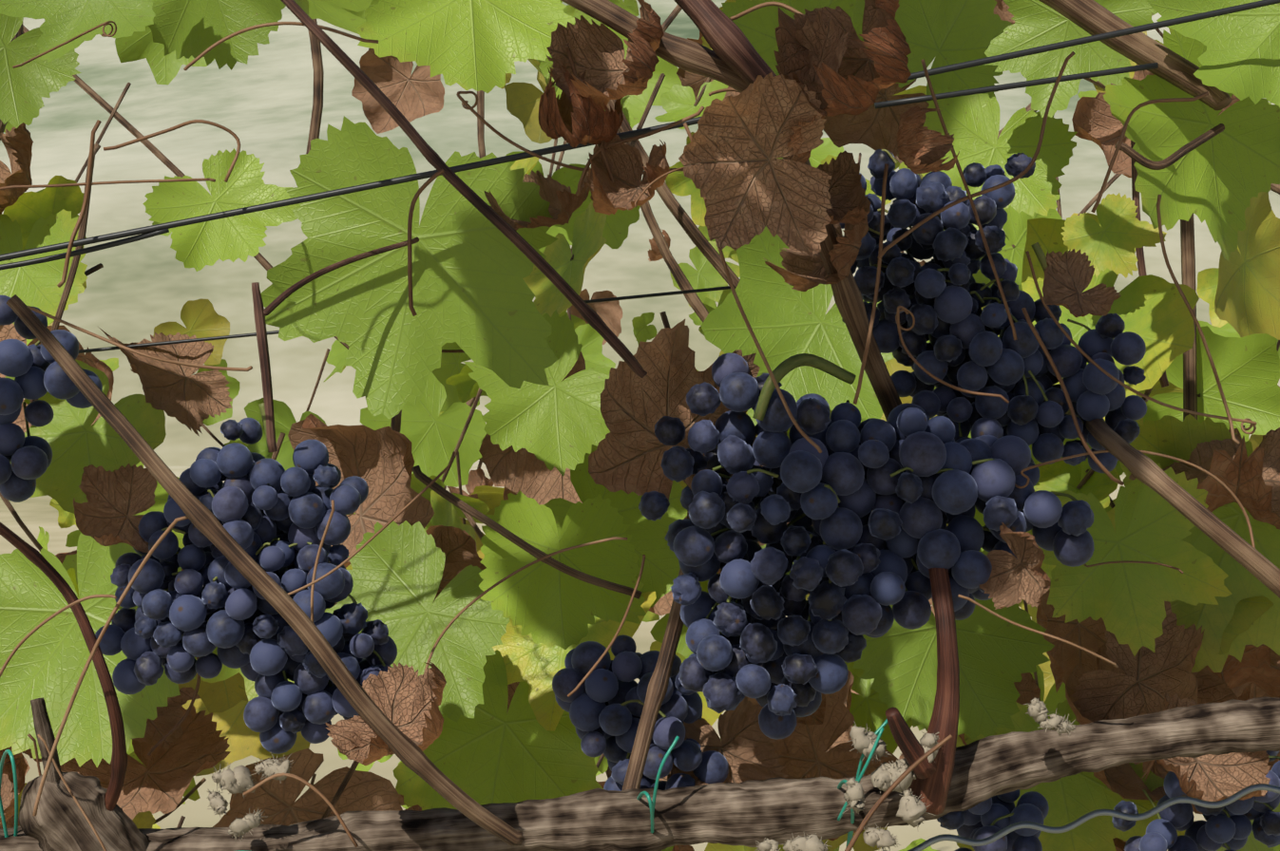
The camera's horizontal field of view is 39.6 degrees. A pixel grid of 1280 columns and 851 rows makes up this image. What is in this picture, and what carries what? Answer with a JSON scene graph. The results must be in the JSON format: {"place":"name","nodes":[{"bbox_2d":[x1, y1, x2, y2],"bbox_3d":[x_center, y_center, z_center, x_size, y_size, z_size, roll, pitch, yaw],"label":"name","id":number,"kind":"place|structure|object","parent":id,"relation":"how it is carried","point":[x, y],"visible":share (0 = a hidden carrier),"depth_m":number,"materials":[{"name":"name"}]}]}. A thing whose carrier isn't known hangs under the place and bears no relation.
{"place":"outdoors","nodes":[
{"label":"outdoors","id":0,"kind":"place"},
{"bbox_2d":[0,749,18,838],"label":"plant tie","id":1,"kind":"object","parent":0,"point":[5,754],"visible":1,"depth_m":0.61,"materials":[{"name":"teal plastic"}]},
{"bbox_2d":[27,734,41,776],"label":"tendril","id":2,"kind":"object","parent":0,"point":[36,753],"visible":0.4,"depth_m":0.66},
{"bbox_2d":[0,594,116,677],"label":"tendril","id":3,"kind":"object","parent":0,"point":[27,637],"visible":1,"depth_m":0.57},
{"bbox_2d":[32,515,188,816],"bbox_3d":[-0.169,0.077,0.571,0.050,0.096,0.005,0,0,-1],"label":"tendril","id":4,"kind":"object","parent":3,"relation":"attached to","point":[103,632],"visible":0.98,"depth_m":0.57},
{"bbox_2d":[37,734,106,850],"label":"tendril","id":5,"kind":"object","parent":4,"relation":"attached to","point":[72,795],"visible":0.96,"depth_m":0.58},
{"bbox_2d":[12,20,116,68],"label":"tendril","id":6,"kind":"object","parent":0,"point":[105,34],"visible":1,"depth_m":0.57},
{"bbox_2d":[18,771,148,850],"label":"vine stump","id":7,"kind":"object","parent":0,"point":[58,822],"visible":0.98,"depth_m":0.61,"materials":[{"name":"brown wood"}]},
{"bbox_2d":[30,697,61,783],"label":"pruned spur","id":8,"kind":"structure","parent":7,"relation":"attached to","point":[43,728],"depth_m":0.61,"materials":[{"name":"brown plant"}]},
{"bbox_2d":[0,521,127,811],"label":"vine cane","id":9,"kind":"object","parent":7,"relation":"on","point":[119,755],"visible":0.98,"depth_m":0.59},
{"bbox_2d":[0,228,169,270],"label":"trellis wire","id":10,"kind":"object","parent":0,"point":[79,252],"visible":1,"depth_m":0.64,"materials":[{"name":"black metal"}]},
{"bbox_2d":[0,177,215,190],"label":"tendril","id":11,"kind":"object","parent":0,"point":[107,182],"visible":1,"depth_m":0.63},
{"bbox_2d":[147,657,200,756],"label":"tendril","id":12,"kind":"object","parent":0,"point":[170,733],"visible":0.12,"depth_m":0.67},
{"bbox_2d":[95,418,397,754],"bbox_3d":[-0.139,0.057,0.630,0.107,0.120,0.054,0,0,-1],"label":"grape cluster","id":13,"kind":"object","parent":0,"point":[180,625],"visible":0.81,"depth_m":0.62,"materials":[{"name":"blue food"}]},
{"bbox_2d":[161,483,385,687],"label":"grape stems","id":14,"kind":"object","parent":13,"relation":"on","point":[215,579],"visible":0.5,"depth_m":0.62,"materials":[{"name":"plant"}]},
{"bbox_2d":[6,294,523,846],"bbox_3d":[-0.117,0.048,0.561,0.161,0.179,0.018,0,0,-10],"label":"long cane","id":15,"kind":"object","parent":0,"point":[280,601],"visible":1,"depth_m":0.55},
{"bbox_2d":[27,305,252,371],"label":"tendril","id":16,"kind":"object","parent":15,"relation":"attached to","point":[250,368],"visible":0.92,"depth_m":0.60},
{"bbox_2d":[287,451,455,595],"bbox_3d":[-0.092,0.034,0.588,0.061,0.050,0.006,0,0,-1],"label":"tendril","id":17,"kind":"object","parent":15,"relation":"attached to","point":[382,528],"visible":0.9,"depth_m":0.59},
{"bbox_2d":[242,773,358,847],"bbox_3d":[-0.114,0.129,0.596,0.039,0.025,0.001,0,0,-1],"label":"dried stalk","id":18,"kind":"object","parent":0,"point":[315,790],"visible":1,"depth_m":0.59,"materials":[{"name":"brown plant"}]},
{"bbox_2d":[310,500,334,622],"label":"tendril","id":19,"kind":"object","parent":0,"point":[317,558],"visible":0.92,"depth_m":0.60},
{"bbox_2d":[78,286,730,353],"bbox_3d":[-0.186,-0.054,0.994,0.540,0.056,0.002,0,0,-1],"label":"trellis wire","id":20,"kind":"object","parent":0,"point":[277,332],"visible":0.5,"depth_m":0.99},
{"bbox_2d":[441,349,464,352],"bbox_3d":[-0.098,-0.044,0.694,0.083,0.034,0.033,0,0,-1],"label":"trellis wire","id":21,"kind":"object","parent":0,"point":[452,351],"visible":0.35,"depth_m":0.68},
{"bbox_2d":[280,0,647,378],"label":"thin cane","id":22,"kind":"object","parent":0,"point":[593,319],"visible":1,"depth_m":0.58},
{"bbox_2d":[407,169,444,316],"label":"tendril","id":23,"kind":"object","parent":22,"relation":"attached to","point":[432,178],"visible":1,"depth_m":0.57},
{"bbox_2d":[456,91,683,174],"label":"tendril","id":24,"kind":"object","parent":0,"point":[466,105],"visible":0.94,"depth_m":0.61},
{"bbox_2d":[0,0,1279,850],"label":"green vine","id":25,"kind":"object","parent":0,"point":[473,294],"depth_m":0.79,"materials":[{"name":"green plant"}]},
{"bbox_2d":[0,295,102,502],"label":"grape cluster","id":26,"kind":"object","parent":25,"relation":"attached to","point":[36,372],"visible":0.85,"depth_m":0.64,"materials":[{"name":"blue food"}]},
{"bbox_2d":[22,341,40,437],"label":"grape cluster stalks","id":27,"kind":"object","parent":26,"relation":"attached to","point":[37,343],"visible":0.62,"depth_m":0.65,"materials":[{"name":"plant"}]},
{"bbox_2d":[29,142,100,402],"bbox_3d":[-0.231,-0.061,0.713,0.029,0.105,0.004,0,0,-1],"label":"cane back","id":28,"kind":"object","parent":25,"relation":"attached to","point":[82,232],"visible":0.58,"depth_m":0.71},
{"bbox_2d":[103,119,240,182],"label":"tendril","id":29,"kind":"object","parent":25,"relation":"attached to","point":[232,133],"visible":1,"depth_m":0.63},
{"bbox_2d":[251,282,277,452],"bbox_3d":[-0.130,-0.020,0.615,0.009,0.059,0.004,0,0,-1],"label":"vine shoot","id":30,"kind":"object","parent":25,"relation":"attached to","point":[262,346],"visible":1,"depth_m":0.61,"materials":[{"name":"brown plant"}]},
{"bbox_2d":[258,402,268,448],"bbox_3d":[-0.129,0.000,0.615,0.006,0.016,0.003,0,0,-1],"label":"leaf stalk","id":31,"kind":"object","parent":30,"relation":"attached to","point":[261,409],"visible":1,"depth_m":0.61,"materials":[{"name":"green plant"}]},
{"bbox_2d":[263,236,419,316],"bbox_3d":[-0.108,-0.054,0.637,0.065,0.032,0.006,0,0,-40],"label":"big leaf petiole","id":32,"kind":"object","parent":30,"relation":"on","point":[269,309],"visible":0.96,"depth_m":0.64,"materials":[{"name":"brown plant"}]},
{"bbox_2d":[183,21,378,70],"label":"tendril","id":33,"kind":"object","parent":25,"relation":"attached to","point":[200,55],"visible":1,"depth_m":0.58},
{"bbox_2d":[0,0,1279,850],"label":"dried vine","id":34,"kind":"object","parent":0,"point":[744,177],"depth_m":0.69,"materials":[{"name":"brown plant"}]},
{"bbox_2d":[0,0,1279,850],"bbox_3d":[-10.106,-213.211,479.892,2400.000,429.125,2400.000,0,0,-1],"label":"hillside ground","id":35,"kind":"structure","parent":0,"point":[259,105],"depth_m":39.58,"materials":[{"name":"beige soil"}]},
{"bbox_2d":[423,536,627,673],"bbox_3d":[-0.042,0.068,0.626,0.074,0.057,0.006,0,0,-1],"label":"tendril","id":36,"kind":"object","parent":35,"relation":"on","point":[501,582],"visible":0.79,"depth_m":0.63},
{"bbox_2d":[567,554,645,697],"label":"tendril","id":37,"kind":"object","parent":36,"relation":"attached to","point":[614,638],"visible":0.96,"depth_m":0.64},
{"bbox_2d":[411,465,641,599],"bbox_3d":[-0.044,0.042,0.697,0.090,0.053,0.004,0,0,-1],"label":"vine shoot","id":38,"kind":"object","parent":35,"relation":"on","point":[455,501],"visible":0.98,"depth_m":0.69,"materials":[{"name":"brown plant"}]},
{"bbox_2d":[0,696,1279,850],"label":"vine cordon","id":39,"kind":"object","parent":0,"point":[751,812],"visible":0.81,"depth_m":0.62,"materials":[{"name":"brown wood"}]},
{"bbox_2d":[206,752,294,842],"bbox_3d":[-0.131,0.125,0.600,0.030,0.030,0.013,0,0,-1],"label":"lichen","id":40,"kind":"object","parent":39,"relation":"on","point":[238,780],"visible":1,"depth_m":0.60},
{"bbox_2d":[621,510,689,791],"bbox_3d":[0.006,0.078,0.653,0.038,0.139,0.012,0,0,-29],"label":"vine cane","id":41,"kind":"object","parent":39,"relation":"attached to","point":[658,688],"visible":0.48,"depth_m":0.65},
{"bbox_2d":[636,736,679,834],"bbox_3d":[0.004,0.130,0.618,0.012,0.048,0.025,0,0,-19],"label":"plant tie","id":42,"kind":"object","parent":39,"relation":"attached to","point":[652,804],"visible":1,"depth_m":0.61,"materials":[{"name":"teal plastic"}]},
{"bbox_2d":[754,833,829,850],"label":"lichen","id":43,"kind":"object","parent":39,"relation":"attached to","point":[811,843],"visible":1,"depth_m":0.60},
{"bbox_2d":[907,528,959,815],"bbox_3d":[0.101,0.084,0.619,0.018,0.098,0.028,0,0,-1],"label":"vine shoot","id":44,"kind":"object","parent":39,"relation":"attached to","point":[933,790],"visible":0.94,"depth_m":0.61,"materials":[{"name":"brown wood"}]},
{"bbox_2d":[841,721,940,850],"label":"lichen","id":45,"kind":"object","parent":44,"relation":"attached to","point":[912,809],"visible":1,"depth_m":0.60},
{"bbox_2d":[844,734,952,850],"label":"dried stalk","id":46,"kind":"object","parent":45,"relation":"attached to","point":[886,794],"visible":1,"depth_m":0.59,"materials":[{"name":"brown plant"}]},
{"bbox_2d":[885,706,936,779],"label":"vine spur","id":47,"kind":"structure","parent":44,"relation":"attached to","point":[910,747],"depth_m":0.59,"materials":[{"name":"brown wood"}]},
{"bbox_2d":[957,594,1118,668],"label":"tendril","id":48,"kind":"object","parent":44,"relation":"attached to","point":[1038,632],"visible":0.98,"depth_m":0.60},
{"bbox_2d":[1024,697,1075,737],"bbox_3d":[0.139,0.099,0.601,0.019,0.014,0.011,0,0,-1],"label":"lichen","id":49,"kind":"object","parent":39,"relation":"on","point":[1037,711],"visible":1,"depth_m":0.60},
{"bbox_2d":[0,4,1279,827],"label":"stalks","id":50,"kind":"object","parent":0,"point":[716,261],"visible":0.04,"depth_m":1.15,"materials":[{"name":"plant"}]},
{"bbox_2d":[0,0,1279,261],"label":"trellis wire","id":51,"kind":"object","parent":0,"point":[621,137],"visible":0.69,"depth_m":0.64,"materials":[{"name":"black metal"}]},
{"bbox_2d":[57,119,101,287],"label":"tendril","id":52,"kind":"object","parent":51,"relation":"attached to","point":[83,210],"visible":1,"depth_m":0.62},
{"bbox_2d":[552,634,728,791],"bbox_3d":[0.000,0.119,0.697,0.069,0.073,0.050,0,0,-1],"label":"grape cluster","id":53,"kind":"object","parent":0,"point":[604,722],"visible":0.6,"depth_m":0.69,"materials":[{"name":"blue food"}]},
{"bbox_2d":[616,678,669,780],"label":"grape stems","id":54,"kind":"object","parent":53,"relation":"attached to","point":[640,703],"visible":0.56,"depth_m":0.68,"materials":[{"name":"plant"}]},
{"bbox_2d":[576,105,704,195],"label":"tendril","id":55,"kind":"object","parent":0,"point":[635,138],"visible":1,"depth_m":0.60},
{"bbox_2d":[634,167,684,207],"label":"tendril","id":56,"kind":"object","parent":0,"point":[652,182],"visible":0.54,"depth_m":0.57},
{"bbox_2d":[708,88,739,95],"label":"tendril","id":57,"kind":"object","parent":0,"point":[720,91],"visible":0.27,"depth_m":0.67},
{"bbox_2d":[560,0,901,420],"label":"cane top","id":58,"kind":"object","parent":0,"point":[689,55],"visible":0.46,"depth_m":0.60,"materials":[{"name":"brown wood"}]},
{"bbox_2d":[673,0,776,86],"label":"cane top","id":59,"kind":"object","parent":58,"relation":"on","point":[729,43],"visible":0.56,"depth_m":0.58,"materials":[{"name":"brown wood"}]},
{"bbox_2d":[729,1,804,20],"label":"tendril","id":60,"kind":"object","parent":58,"relation":"on","point":[760,6],"visible":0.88,"depth_m":0.60},
{"bbox_2d":[638,352,1094,740],"bbox_3d":[0.081,0.043,0.641,0.164,0.139,0.066,0,0,-1],"label":"grape cluster","id":61,"kind":"object","parent":58,"relation":"attached to","point":[876,531],"visible":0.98,"depth_m":0.62,"materials":[{"name":"blue food"}]},
{"bbox_2d":[752,353,856,420],"bbox_3d":[0.058,-0.013,0.623,0.039,0.024,0.006,0,0,-18],"label":"grape stalk","id":62,"kind":"object","parent":61,"relation":"attached to","point":[783,369],"visible":0.96,"depth_m":0.62,"materials":[{"name":"green plant"}]},
{"bbox_2d":[705,398,1077,634],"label":"grape stems","id":63,"kind":"object","parent":61,"relation":"on","point":[736,601],"visible":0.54,"depth_m":0.63,"materials":[{"name":"plant"}]},
{"bbox_2d":[683,122,821,453],"bbox_3d":[0.037,-0.045,0.580,0.046,0.108,0.006,0,0,-1],"label":"tendril","id":64,"kind":"object","parent":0,"point":[774,382],"visible":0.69,"depth_m":0.58},
{"bbox_2d":[837,719,887,848],"bbox_3d":[0.076,0.125,0.619,0.016,0.051,0.025,0,0,-14],"label":"twine tie","id":65,"kind":"object","parent":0,"point":[840,785],"visible":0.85,"depth_m":0.61,"materials":[{"name":"teal plastic"}]},
{"bbox_2d":[837,727,884,821],"bbox_3d":[0.075,0.119,0.604,0.015,0.034,0.012,0,0,-1],"label":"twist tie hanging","id":66,"kind":"object","parent":65,"relation":"attached to","point":[864,768],"visible":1,"depth_m":0.60,"materials":[{"name":"teal plastic"}]},
{"bbox_2d":[853,163,888,404],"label":"tendril","id":67,"kind":"object","parent":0,"point":[875,296],"visible":0.98,"depth_m":0.60},
{"bbox_2d":[877,51,1075,259],"bbox_3d":[0.114,-0.091,0.603,0.067,0.071,0.006,0,0,-1],"label":"tendril","id":68,"kind":"object","parent":67,"relation":"on","point":[964,199],"visible":0.98,"depth_m":0.60},
{"bbox_2d":[921,58,1017,340],"bbox_3d":[0.112,-0.076,0.602,0.034,0.095,0.006,0,0,-1],"label":"tendril","id":69,"kind":"object","parent":68,"relation":"attached to","point":[972,206],"visible":1,"depth_m":0.60},
{"bbox_2d":[895,305,1009,403],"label":"tendril","id":70,"kind":"object","parent":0,"point":[900,327],"visible":1,"depth_m":0.57},
{"bbox_2d":[840,149,1146,486],"bbox_3d":[0.127,-0.040,0.671,0.127,0.127,0.059,0,0,-1],"label":"grape cluster","id":71,"kind":"object","parent":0,"point":[965,348],"visible":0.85,"depth_m":0.66,"materials":[{"name":"blue food"}]},
{"bbox_2d":[868,149,1090,437],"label":"grape stems","id":72,"kind":"object","parent":71,"relation":"in","point":[983,302],"visible":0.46,"depth_m":0.66,"materials":[{"name":"plant"}]},
{"bbox_2d":[1031,242,1047,272],"bbox_3d":[0.148,-0.060,0.653,0.009,0.014,0.008,0,0,-1],"label":"peduncle","id":73,"kind":"object","parent":71,"relation":"attached to","point":[1039,252],"visible":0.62,"depth_m":0.65,"materials":[{"name":"green plant"}]},
{"bbox_2d":[874,62,1158,108],"bbox_3d":[0.140,-0.126,0.661,0.106,0.018,0.002,0,0,-1],"label":"trellis wire","id":74,"kind":"object","parent":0,"point":[1019,85],"visible":1,"depth_m":0.66,"materials":[{"name":"black metal"}]},
{"bbox_2d":[1021,307,1124,485],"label":"tendril","id":75,"kind":"object","parent":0,"point":[1070,405],"visible":1,"depth_m":0.59},
{"bbox_2d":[882,783,1279,850],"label":"wire","id":76,"kind":"object","parent":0,"point":[1081,820],"visible":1,"depth_m":0.66,"materials":[{"name":"grey metal"}]},
{"bbox_2d":[936,750,1279,850],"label":"grape cluster","id":77,"kind":"object","parent":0,"point":[1217,830],"visible":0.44,"depth_m":0.73,"materials":[{"name":"blue food"}]},
{"bbox_2d":[990,756,1279,850],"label":"grape stems","id":78,"kind":"object","parent":77,"relation":"on","point":[1154,806],"visible":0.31,"depth_m":0.73,"materials":[{"name":"brown plant"}]},
{"bbox_2d":[1038,0,1231,110],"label":"vine cane","id":79,"kind":"object","parent":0,"point":[1092,17],"visible":0.81,"depth_m":0.68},
{"bbox_2d":[1090,91,1208,212],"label":"tendril","id":80,"kind":"object","parent":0,"point":[1118,145],"visible":1,"depth_m":0.61},
{"bbox_2d":[1130,140,1169,387],"bbox_3d":[0.230,-0.086,0.803,0.019,0.138,0.004,0,0,-1],"label":"thin cane","id":81,"kind":"object","parent":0,"point":[1163,379],"visible":0.27,"depth_m":0.80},
{"bbox_2d":[1115,123,1224,170],"bbox_3d":[0.197,-0.104,0.662,0.040,0.017,0.004,0,0,-1],"label":"cane petiole","id":82,"kind":"object","parent":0,"point":[1166,162],"visible":0.92,"depth_m":0.66,"materials":[{"name":"brown plant"}]},
{"bbox_2d":[1064,409,1279,598],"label":"cane","id":83,"kind":"object","parent":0,"point":[1147,471],"visible":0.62,"depth_m":0.60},
{"bbox_2d":[1084,560,1183,573],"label":"tendril","id":84,"kind":"object","parent":83,"relation":"on","point":[1133,562],"visible":0.98,"depth_m":0.67},
{"bbox_2d":[1014,449,1255,549],"bbox_3d":[0.175,0.029,0.633,0.086,0.041,0.020,0,0,-1],"label":"tendril","id":85,"kind":"object","parent":83,"relation":"attached to","point":[1226,487],"visible":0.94,"depth_m":0.62},
{"bbox_2d":[1025,250,1256,434],"bbox_3d":[0.184,-0.029,0.635,0.093,0.065,0.026,0,0,-18],"label":"tendril","id":86,"kind":"object","parent":83,"relation":"on","point":[1108,374],"visible":0.98,"depth_m":0.63},
{"bbox_2d":[1156,194,1240,444],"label":"tendril","id":87,"kind":"object","parent":83,"relation":"on","point":[1192,313],"visible":1,"depth_m":0.62}
]}

